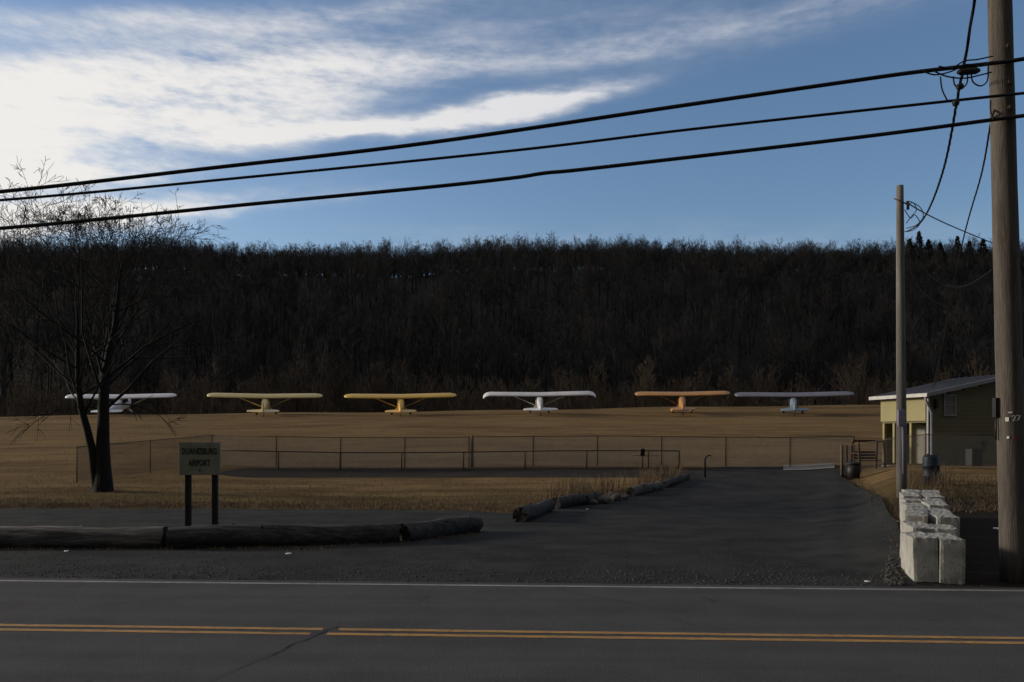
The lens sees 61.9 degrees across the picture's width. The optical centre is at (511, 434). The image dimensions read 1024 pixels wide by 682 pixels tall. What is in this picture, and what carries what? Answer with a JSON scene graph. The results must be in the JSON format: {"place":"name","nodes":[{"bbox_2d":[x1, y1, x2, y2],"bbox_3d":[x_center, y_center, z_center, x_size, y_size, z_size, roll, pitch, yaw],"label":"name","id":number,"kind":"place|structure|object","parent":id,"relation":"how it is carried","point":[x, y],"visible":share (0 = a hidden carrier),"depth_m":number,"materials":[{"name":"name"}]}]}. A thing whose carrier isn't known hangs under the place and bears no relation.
{"place":"outdoors","nodes":[
{"label":"outdoors","id":0,"kind":"place"},
{"bbox_2d":[0,471,997,555],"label":"grass","id":1,"kind":"structure","parent":0,"point":[317,506],"depth_m":26.76,"materials":[{"name":"plant"}]},
{"bbox_2d":[0,578,1023,681],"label":"road","id":2,"kind":"structure","parent":0,"point":[51,656],"depth_m":9.88,"materials":[{"name":"grey asphalt"}]},
{"bbox_2d":[0,628,311,634],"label":"line","id":3,"kind":"object","parent":2,"relation":"on","point":[154,631],"visible":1,"depth_m":9.91,"materials":[{"name":"yellow paint"}]},
{"bbox_2d":[0,624,322,629],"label":"line","id":4,"kind":"object","parent":2,"relation":"on","point":[201,627],"visible":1,"depth_m":10.17,"materials":[{"name":"yellow paint"}]},
{"bbox_2d":[205,655,270,681],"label":"road crack","id":5,"kind":"object","parent":2,"relation":"on","point":[236,668],"visible":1,"depth_m":8.36,"materials":[{"name":"black asphalt"}]},
{"bbox_2d":[270,625,337,654],"bbox_3d":[-2.326,2.280,9.538,0.099,0.001,1.448,0,0,17],"label":"road crack","id":6,"kind":"object","parent":2,"relation":"on","point":[284,647],"visible":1,"depth_m":9.39,"materials":[{"name":"black asphalt"}]},
{"bbox_2d":[0,580,1023,590],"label":"edge line","id":7,"kind":"object","parent":2,"relation":"on","point":[514,585],"visible":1,"depth_m":12.94,"materials":[{"name":"white paint"}]},
{"bbox_2d":[326,633,1023,643],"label":"line","id":8,"kind":"object","parent":2,"relation":"on","point":[704,638],"visible":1,"depth_m":9.57,"materials":[{"name":"yellow paint"}]},
{"bbox_2d":[339,628,1023,638],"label":"line","id":9,"kind":"object","parent":2,"relation":"on","point":[678,633],"visible":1,"depth_m":9.81,"materials":[{"name":"yellow paint"}]},
{"bbox_2d":[0,405,1023,587],"bbox_3d":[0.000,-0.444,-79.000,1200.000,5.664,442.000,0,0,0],"label":"ground","id":10,"kind":"structure","parent":0,"point":[979,534],"depth_m":48.65,"materials":[{"name":"brown plant"}]},
{"bbox_2d":[0,524,167,547],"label":"log","id":11,"kind":"object","parent":10,"relation":"on","point":[80,536],"visible":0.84,"depth_m":17.15,"materials":[{"name":"wood"}]},
{"bbox_2d":[65,393,176,414],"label":"airplane","id":12,"kind":"object","parent":10,"relation":"on","point":[123,399],"visible":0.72,"depth_m":84.31,"materials":[{"name":"white paint"}]},
{"bbox_2d":[0,156,290,491],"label":"bare tree","id":13,"kind":"object","parent":10,"relation":"on","point":[100,470],"visible":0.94,"depth_m":31.16,"materials":[{"name":"brown plant"}]},
{"bbox_2d":[179,442,219,525],"bbox_3d":[-7.174,1.271,19.653,0.940,2.208,0.174,0,0,0],"label":"airport sign","id":14,"kind":"object","parent":10,"relation":"on","point":[199,458],"visible":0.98,"depth_m":19.57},
{"bbox_2d":[207,393,322,416],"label":"airplane","id":15,"kind":"object","parent":10,"relation":"on","point":[265,402],"visible":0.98,"depth_m":82.21,"materials":[{"name":"beige paint"}]},
{"bbox_2d":[166,523,400,548],"bbox_3d":[-4.661,2.073,17.692,4.694,0.531,0.526,0,0,-13],"label":"log","id":16,"kind":"object","parent":10,"relation":"on","point":[209,536],"visible":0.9,"depth_m":17.45,"materials":[{"name":"wood"}]},
{"bbox_2d":[344,393,455,416],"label":"airplane","id":17,"kind":"object","parent":10,"relation":"on","point":[400,399],"visible":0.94,"depth_m":82.29,"materials":[{"name":"yellow paint"}]},
{"bbox_2d":[399,515,483,540],"bbox_3d":[-1.599,2.104,19.297,0.463,0.458,2.420,0,0,39],"label":"log","id":18,"kind":"object","parent":10,"relation":"on","point":[435,528],"visible":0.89,"depth_m":19.03,"materials":[{"name":"wood"}]},
{"bbox_2d":[76,434,854,482],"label":"chain link fence","id":19,"kind":"object","parent":10,"relation":"on","point":[472,447],"visible":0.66,"depth_m":40.40,"materials":[{"name":"metal"}]},
{"bbox_2d":[0,467,1019,587],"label":"gravel lot","id":20,"kind":"structure","parent":10,"relation":"on","point":[830,521],"depth_m":17.76,"materials":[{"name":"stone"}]},
{"bbox_2d":[0,531,482,551],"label":"grass","id":21,"kind":"structure","parent":20,"relation":"on","point":[439,537],"depth_m":17.12,"materials":[{"name":"plant"}]},
{"bbox_2d":[662,474,689,487],"bbox_3d":[6.323,1.785,33.030,0.317,0.456,3.200,0,0,27],"label":"log","id":22,"kind":"object","parent":20,"relation":"on","point":[674,480],"visible":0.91,"depth_m":32.63,"materials":[{"name":"grey wood"}]},
{"bbox_2d":[783,463,834,469],"bbox_3d":[13.855,1.467,39.725,2.330,0.256,2.892,0,0,18],"label":"concrete pad","id":23,"kind":"object","parent":20,"relation":"on","point":[806,467],"visible":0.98,"depth_m":39.72,"materials":[{"name":"grey concrete"}]},
{"bbox_2d":[220,465,844,476],"bbox_3d":[0.926,1.621,37.862,29.828,0.396,4.923,0,0,0],"label":"paved strip","id":24,"kind":"object","parent":10,"relation":"on","point":[405,472],"visible":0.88,"depth_m":38.02,"materials":[{"name":"grey asphalt"}]},
{"bbox_2d":[220,450,679,469],"bbox_3d":[-2.942,1.185,39.300,21.375,1.023,0.090,0,0,0],"label":"rail fence","id":25,"kind":"object","parent":24,"relation":"on","point":[313,455],"visible":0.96,"depth_m":39.30,"materials":[{"name":"metal"}]},
{"bbox_2d":[633,449,658,468],"bbox_3d":[6.148,1.094,39.200,1.200,0.930,0.200,0,0,0],"label":"junction box","id":26,"kind":"object","parent":24,"relation":"on","point":[642,452],"visible":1,"depth_m":39.17,"materials":[{"name":"black plastic"}]},
{"bbox_2d":[512,499,555,521],"bbox_3d":[0.649,2.107,23.925,0.441,0.461,3.370,0,0,16],"label":"log","id":27,"kind":"object","parent":10,"relation":"on","point":[529,511],"visible":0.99,"depth_m":23.07,"materials":[{"name":"grey wood"}]},
{"bbox_2d":[483,391,595,415],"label":"airplane","id":28,"kind":"object","parent":10,"relation":"on","point":[539,398],"visible":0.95,"depth_m":82.39,"materials":[{"name":"white paint"}]},
{"bbox_2d":[552,492,601,508],"bbox_3d":[2.116,2.085,27.177,0.432,0.468,2.449,0,0,42],"label":"log","id":29,"kind":"object","parent":10,"relation":"on","point":[572,500],"visible":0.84,"depth_m":26.82,"materials":[{"name":"grey wood"}]},
{"bbox_2d":[587,499,597,504],"bbox_3d":[2.589,2.184,27.423,0.380,0.236,0.301,0,0,17],"label":"stone","id":30,"kind":"object","parent":10,"relation":"on","point":[592,502],"visible":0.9,"depth_m":27.30,"materials":[{"name":"grey stone"}]},
{"bbox_2d":[597,495,605,502],"bbox_3d":[2.875,2.119,27.833,0.430,0.311,0.477,0,0,31],"label":"stone","id":31,"kind":"object","parent":10,"relation":"on","point":[600,499],"visible":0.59,"depth_m":27.64,"materials":[{"name":"grey stone"}]},
{"bbox_2d":[603,497,611,503],"bbox_3d":[3.085,2.144,27.653,0.310,0.290,0.414,0,0,8],"label":"stone","id":32,"kind":"object","parent":10,"relation":"on","point":[606,500],"visible":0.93,"depth_m":27.52,"materials":[{"name":"grey stone"}]},
{"bbox_2d":[604,491,613,497],"bbox_3d":[3.320,2.074,28.724,0.366,0.352,0.482,0,0,-34],"label":"stone","id":33,"kind":"object","parent":10,"relation":"on","point":[609,494],"visible":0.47,"depth_m":28.56,"materials":[{"name":"grey stone"}]},
{"bbox_2d":[611,493,622,500],"bbox_3d":[3.458,2.083,28.292,0.372,0.322,0.381,0,0,29],"label":"stone","id":34,"kind":"object","parent":10,"relation":"on","point":[616,497],"visible":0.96,"depth_m":28.16,"materials":[{"name":"grey stone"}]},
{"bbox_2d":[621,494,628,499],"bbox_3d":[3.756,2.109,28.695,0.319,0.238,0.324,0,0,-43],"label":"stone","id":35,"kind":"object","parent":10,"relation":"on","point":[625,496],"visible":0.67,"depth_m":28.59,"materials":[{"name":"grey stone"}]},
{"bbox_2d":[626,481,663,495],"bbox_3d":[4.790,1.903,30.466,0.388,0.507,2.268,0,0,36],"label":"log","id":36,"kind":"object","parent":10,"relation":"on","point":[652,486],"visible":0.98,"depth_m":30.11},
{"bbox_2d":[635,391,729,412],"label":"airplane","id":37,"kind":"object","parent":10,"relation":"on","point":[681,404],"visible":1,"depth_m":82.73,"materials":[{"name":"orange paint"}]},
{"bbox_2d":[704,455,710,476],"bbox_3d":[8.106,1.316,35.379,0.314,1.008,0.098,0,0,11],"label":"gate post","id":38,"kind":"object","parent":10,"relation":"on","point":[705,465],"visible":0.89,"depth_m":35.36,"materials":[{"name":"black metal"}]},
{"bbox_2d":[539,456,960,499],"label":"weeds","id":39,"kind":"object","parent":10,"relation":"on","point":[650,479],"visible":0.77,"depth_m":29.30,"materials":[{"name":"brown plant"}]},
{"bbox_2d":[734,391,853,415],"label":"airplane","id":40,"kind":"object","parent":10,"relation":"on","point":[792,405],"visible":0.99,"depth_m":82.63,"materials":[{"name":"blue paint"}]},
{"bbox_2d":[845,462,861,479],"bbox_3d":[14.005,1.462,35.000,0.610,0.720,0.600,0,0,0],"label":"trash bin","id":41,"kind":"object","parent":10,"relation":"on","point":[853,469],"visible":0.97,"depth_m":34.79,"materials":[{"name":"black plastic"}]},
{"bbox_2d":[850,440,885,472],"bbox_3d":[15.679,0.930,37.600,1.440,1.424,0.880,0,0,-6],"label":"bench","id":42,"kind":"object","parent":10,"relation":"on","point":[858,451],"visible":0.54,"depth_m":37.75,"materials":[{"name":"brown wood"}]},
{"bbox_2d":[894,185,909,497],"bbox_3d":[11.186,-2.653,24.532,0.470,9.062,0.348,0,0,-35],"label":"utility pole","id":43,"kind":"object","parent":10,"relation":"on","point":[901,441],"visible":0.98,"depth_m":24.50,"materials":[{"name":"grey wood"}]},
{"bbox_2d":[904,201,923,231],"bbox_3d":[11.542,-6.271,24.500,0.561,0.902,0.024,0,0,0],"label":"wire loop","id":44,"kind":"object","parent":43,"relation":"attached to","point":[913,214],"visible":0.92,"depth_m":24.49,"materials":[{"name":"black metal"}]},
{"bbox_2d":[907,0,975,231],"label":"service cable","id":45,"kind":"object","parent":43,"relation":"attached to","point":[960,80],"visible":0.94,"depth_m":14.50,"materials":[{"name":"black rubber"}]},
{"bbox_2d":[920,55,993,118],"bbox_3d":[6.750,-5.274,12.950,1.126,0.971,0.022,0,0,0],"label":"wire loop","id":46,"kind":"object","parent":45,"relation":"hanging from","point":[967,77],"visible":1,"depth_m":12.94,"materials":[{"name":"black rubber"}]},
{"bbox_2d":[956,83,963,89],"bbox_3d":[6.793,-5.279,12.940,0.112,0.101,0.090,0,0,0],"label":"splice case","id":47,"kind":"object","parent":46,"relation":"attached to","point":[960,86],"visible":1,"depth_m":12.91,"materials":[{"name":"black plastic"}]},
{"bbox_2d":[907,240,992,286],"bbox_3d":[16.718,-6.477,31.374,0.261,3.030,17.244,0,0,39],"label":"service cable","id":48,"kind":"object","parent":43,"relation":"attached to","point":[935,279],"visible":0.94,"depth_m":26.86,"materials":[{"name":"black rubber"}]},
{"bbox_2d":[906,201,1023,255],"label":"service cable","id":49,"kind":"object","parent":43,"relation":"attached to","point":[950,225],"visible":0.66,"depth_m":27.54,"materials":[{"name":"black rubber"}]},
{"bbox_2d":[899,492,921,505],"bbox_3d":[8.945,1.688,19.157,0.370,0.748,0.854,-2,2,19],"label":"concrete block","id":50,"kind":"object","parent":10,"relation":"on","point":[911,495],"depth_m":19.03,"materials":[{"name":"grey concrete"}]},
{"bbox_2d":[901,498,922,502],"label":"concrete block","id":51,"kind":"object","parent":10,"relation":"on","point":[912,500],"depth_m":17.90,"materials":[{"name":"grey concrete"}]},
{"bbox_2d":[901,489,922,492],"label":"concrete block","id":52,"kind":"object","parent":10,"relation":"on","point":[910,490],"depth_m":19.98,"materials":[{"name":"grey concrete"}]},
{"bbox_2d":[900,502,926,531],"bbox_3d":[8.153,1.775,17.334,0.370,0.748,0.846,0,1,16],"label":"concrete block","id":53,"kind":"object","parent":10,"relation":"on","point":[903,505],"depth_m":17.45,"materials":[{"name":"grey concrete"}]},
{"bbox_2d":[904,510,927,523],"bbox_3d":[7.348,1.781,15.538,0.370,0.748,0.841,1,2,24],"label":"concrete block","id":54,"kind":"object","parent":10,"relation":"on","point":[914,516],"depth_m":15.19,"materials":[{"name":"grey concrete"}]},
{"bbox_2d":[905,506,928,516],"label":"concrete block","id":55,"kind":"object","parent":10,"relation":"on","point":[917,508],"depth_m":16.37,"materials":[{"name":"grey concrete"}]},
{"bbox_2d":[900,521,934,557],"bbox_3d":[6.943,1.898,14.616,0.370,0.748,0.877,2,2,12],"label":"concrete block","id":56,"kind":"object","parent":10,"relation":"on","point":[908,526],"depth_m":14.46,"materials":[{"name":"grey concrete"}]},
{"bbox_2d":[840,433,996,477],"bbox_3d":[16.682,0.904,34.452,6.397,1.932,0.234,0,0,22],"label":"chain link fence","id":57,"kind":"object","parent":10,"relation":"on","point":[847,454],"visible":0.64,"depth_m":34.58,"materials":[{"name":"metal"}]},
{"bbox_2d":[900,531,938,581],"bbox_3d":[6.503,1.935,13.648,0.360,0.698,1.038,-2,-1,14],"label":"concrete block","id":58,"kind":"object","parent":10,"relation":"on","point":[919,556],"depth_m":13.17,"materials":[{"name":"grey concrete"}]},
{"bbox_2d":[922,454,939,485],"bbox_3d":[13.502,1.119,27.500,0.544,1.017,0.544,0,0,0],"label":"drum","id":59,"kind":"object","parent":10,"relation":"on","point":[930,462],"visible":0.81,"depth_m":27.30,"materials":[{"name":"blue plastic"}]},
{"bbox_2d":[922,490,939,494],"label":"concrete block","id":60,"kind":"object","parent":10,"relation":"on","point":[932,491],"depth_m":19.70,"materials":[{"name":"grey concrete"}]},
{"bbox_2d":[919,493,944,501],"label":"concrete block","id":61,"kind":"object","parent":10,"relation":"on","point":[930,495],"depth_m":18.79,"materials":[{"name":"grey concrete"}]},
{"bbox_2d":[923,498,944,502],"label":"concrete block","id":62,"kind":"object","parent":10,"relation":"on","point":[931,499],"depth_m":18.17,"materials":[{"name":"grey concrete"}]},
{"bbox_2d":[921,501,949,510],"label":"concrete block","id":63,"kind":"object","parent":10,"relation":"on","point":[935,504],"depth_m":16.89,"materials":[{"name":"grey concrete"}]},
{"bbox_2d":[926,507,952,514],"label":"concrete block","id":64,"kind":"object","parent":10,"relation":"on","point":[938,510],"depth_m":16.30,"materials":[{"name":"grey concrete"}]},
{"bbox_2d":[928,524,958,536],"bbox_3d":[7.318,1.918,14.485,0.370,0.748,0.876,-1,-1,19],"label":"concrete block","id":65,"kind":"object","parent":10,"relation":"on","point":[945,528],"depth_m":14.12,"materials":[{"name":"grey concrete"}]},
{"bbox_2d":[926,533,965,584],"bbox_3d":[6.857,1.940,13.525,0.360,0.697,1.038,1,0,14],"label":"concrete block","id":66,"kind":"object","parent":10,"relation":"on","point":[951,557],"depth_m":13.03,"materials":[{"name":"grey concrete"}]},
{"bbox_2d":[869,374,1023,465],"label":"airport building","id":67,"kind":"structure","parent":10,"relation":"on","point":[967,410],"depth_m":36.54,"materials":[{"name":"beige"}]},
{"bbox_2d":[916,425,925,462],"bbox_3d":[18.358,0.450,38.142,0.110,1.800,0.850,0,0,-13],"label":"door","id":68,"kind":"structure","parent":67,"relation":"in","point":[920,429],"depth_m":38.26,"materials":[{"name":"metal"}]},
{"bbox_2d":[943,394,956,415],"bbox_3d":[18.574,-1.258,36.192,0.660,0.905,0.050,0,0,-13],"label":"window","id":69,"kind":"structure","parent":67,"relation":"in","point":[949,401],"depth_m":36.19,"materials":[{"name":"grey glass"}]},
{"bbox_2d":[965,449,981,465],"bbox_3d":[19.153,0.931,35.388,0.500,0.700,0.425,0,0,-13],"label":"air conditioner","id":70,"kind":"object","parent":10,"relation":"on","point":[975,457],"visible":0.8,"depth_m":35.23,"materials":[{"name":"black plastic"}]},
{"bbox_2d":[987,0,1023,583],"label":"utility pole","id":71,"kind":"object","parent":10,"relation":"on","point":[1008,407],"visible":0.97,"depth_m":13.10,"materials":[{"name":"brown wood"}]},
{"bbox_2d":[0,57,1023,193],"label":"overhead cable","id":72,"kind":"object","parent":71,"relation":"attached to","point":[589,119],"visible":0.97,"depth_m":13.43,"materials":[{"name":"black rubber"}]},
{"bbox_2d":[956,67,980,75],"bbox_3d":[6.923,-5.512,12.940,0.345,0.115,0.100,0,0,0],"label":"splice case","id":73,"kind":"object","parent":72,"relation":"hanging from","point":[968,71],"visible":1,"depth_m":12.90,"materials":[{"name":"black plastic"}]},
{"bbox_2d":[0,114,1023,229],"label":"overhead cable","id":74,"kind":"object","parent":71,"relation":"attached to","point":[919,129],"visible":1,"depth_m":13.42,"materials":[{"name":"black rubber"}]},
{"bbox_2d":[0,92,1023,201],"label":"overhead cable","id":75,"kind":"object","parent":71,"relation":"attached to","point":[526,149],"visible":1,"depth_m":13.43,"materials":[{"name":"black rubber"}]},
{"bbox_2d":[952,99,959,105],"bbox_3d":[6.729,-5.034,12.940,0.104,0.100,0.090,0,0,0],"label":"splice case","id":76,"kind":"object","parent":75,"relation":"attached to","point":[955,102],"visible":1,"depth_m":12.91,"materials":[{"name":"black plastic"}]},
{"bbox_2d":[935,110,994,385],"bbox_3d":[12.590,-3.552,24.341,0.170,2.994,24.712,0,0,25],"label":"service cable","id":77,"kind":"object","parent":71,"relation":"attached to","point":[993,112],"visible":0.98,"depth_m":19.10,"materials":[{"name":"black rubber"}]},
{"bbox_2d":[0,269,1023,416],"bbox_3d":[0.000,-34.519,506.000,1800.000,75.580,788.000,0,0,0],"label":"hill","id":78,"kind":"structure","parent":0,"point":[604,303],"depth_m":198.54,"materials":[{"name":"brown plant"}]},
{"bbox_2d":[0,244,1021,277],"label":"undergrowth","id":79,"kind":"object","parent":78,"relation":"on","point":[540,262],"visible":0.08,"depth_m":283.32,"materials":[{"name":"brown plant"}]},
{"bbox_2d":[0,230,1023,414],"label":"woodland","id":80,"kind":"object","parent":78,"relation":"on","point":[418,265],"visible":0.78,"depth_m":181.80,"materials":[{"name":"brown plant"}]},
{"bbox_2d":[0,351,1023,416],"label":"brushwood","id":81,"kind":"object","parent":78,"relation":"on","point":[319,405],"visible":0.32,"depth_m":108.42,"materials":[{"name":"brown plant"}]},
{"bbox_2d":[776,246,789,267],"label":"ridge tree","id":82,"kind":"object","parent":78,"relation":"on","point":[782,255],"visible":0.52,"depth_m":283.58,"materials":[{"name":"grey plant"}]},
{"bbox_2d":[905,238,917,274],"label":"pine tree","id":83,"kind":"object","parent":78,"relation":"on","point":[912,247],"visible":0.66,"depth_m":261.54,"materials":[{"name":"green plant"}]},
{"bbox_2d":[913,231,927,273],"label":"pine tree","id":84,"kind":"object","parent":78,"relation":"on","point":[918,239],"visible":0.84,"depth_m":261.51,"materials":[{"name":"green plant"}]},
{"bbox_2d":[921,239,935,272],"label":"pine tree","id":85,"kind":"object","parent":78,"relation":"on","point":[929,246],"visible":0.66,"depth_m":261.70,"materials":[{"name":"green plant"}]},
{"bbox_2d":[934,242,947,273],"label":"pine tree","id":86,"kind":"object","parent":78,"relation":"on","point":[941,246],"visible":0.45,"depth_m":261.68,"materials":[{"name":"green plant"}]},
{"bbox_2d":[948,236,968,267],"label":"pine tree","id":87,"kind":"object","parent":78,"relation":"on","point":[956,240],"visible":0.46,"depth_m":261.40,"materials":[{"name":"green plant"}]},
{"bbox_2d":[964,241,976,267],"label":"pine tree","id":88,"kind":"object","parent":78,"relation":"on","point":[967,246],"visible":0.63,"depth_m":261.64,"materials":[{"name":"green plant"}]},
{"bbox_2d":[976,239,992,275],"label":"pine tree","id":89,"kind":"object","parent":78,"relation":"on","point":[982,244],"visible":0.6,"depth_m":261.55,"materials":[{"name":"green plant"}]},
{"bbox_2d":[0,0,1023,276],"label":"sky","id":90,"kind":"structure","parent":0,"point":[99,89],"materials":[{"name":"blue"}]},
{"bbox_2d":[928,512,959,537],"bbox_3d":[7.749,1.799,15.338,0.370,0.748,0.864,1,1,16],"label":"concrete block","id":91,"kind":"object","parent":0,"point":[943,518],"depth_m":14.96,"materials":[{"name":"grey concrete"}]}
]}

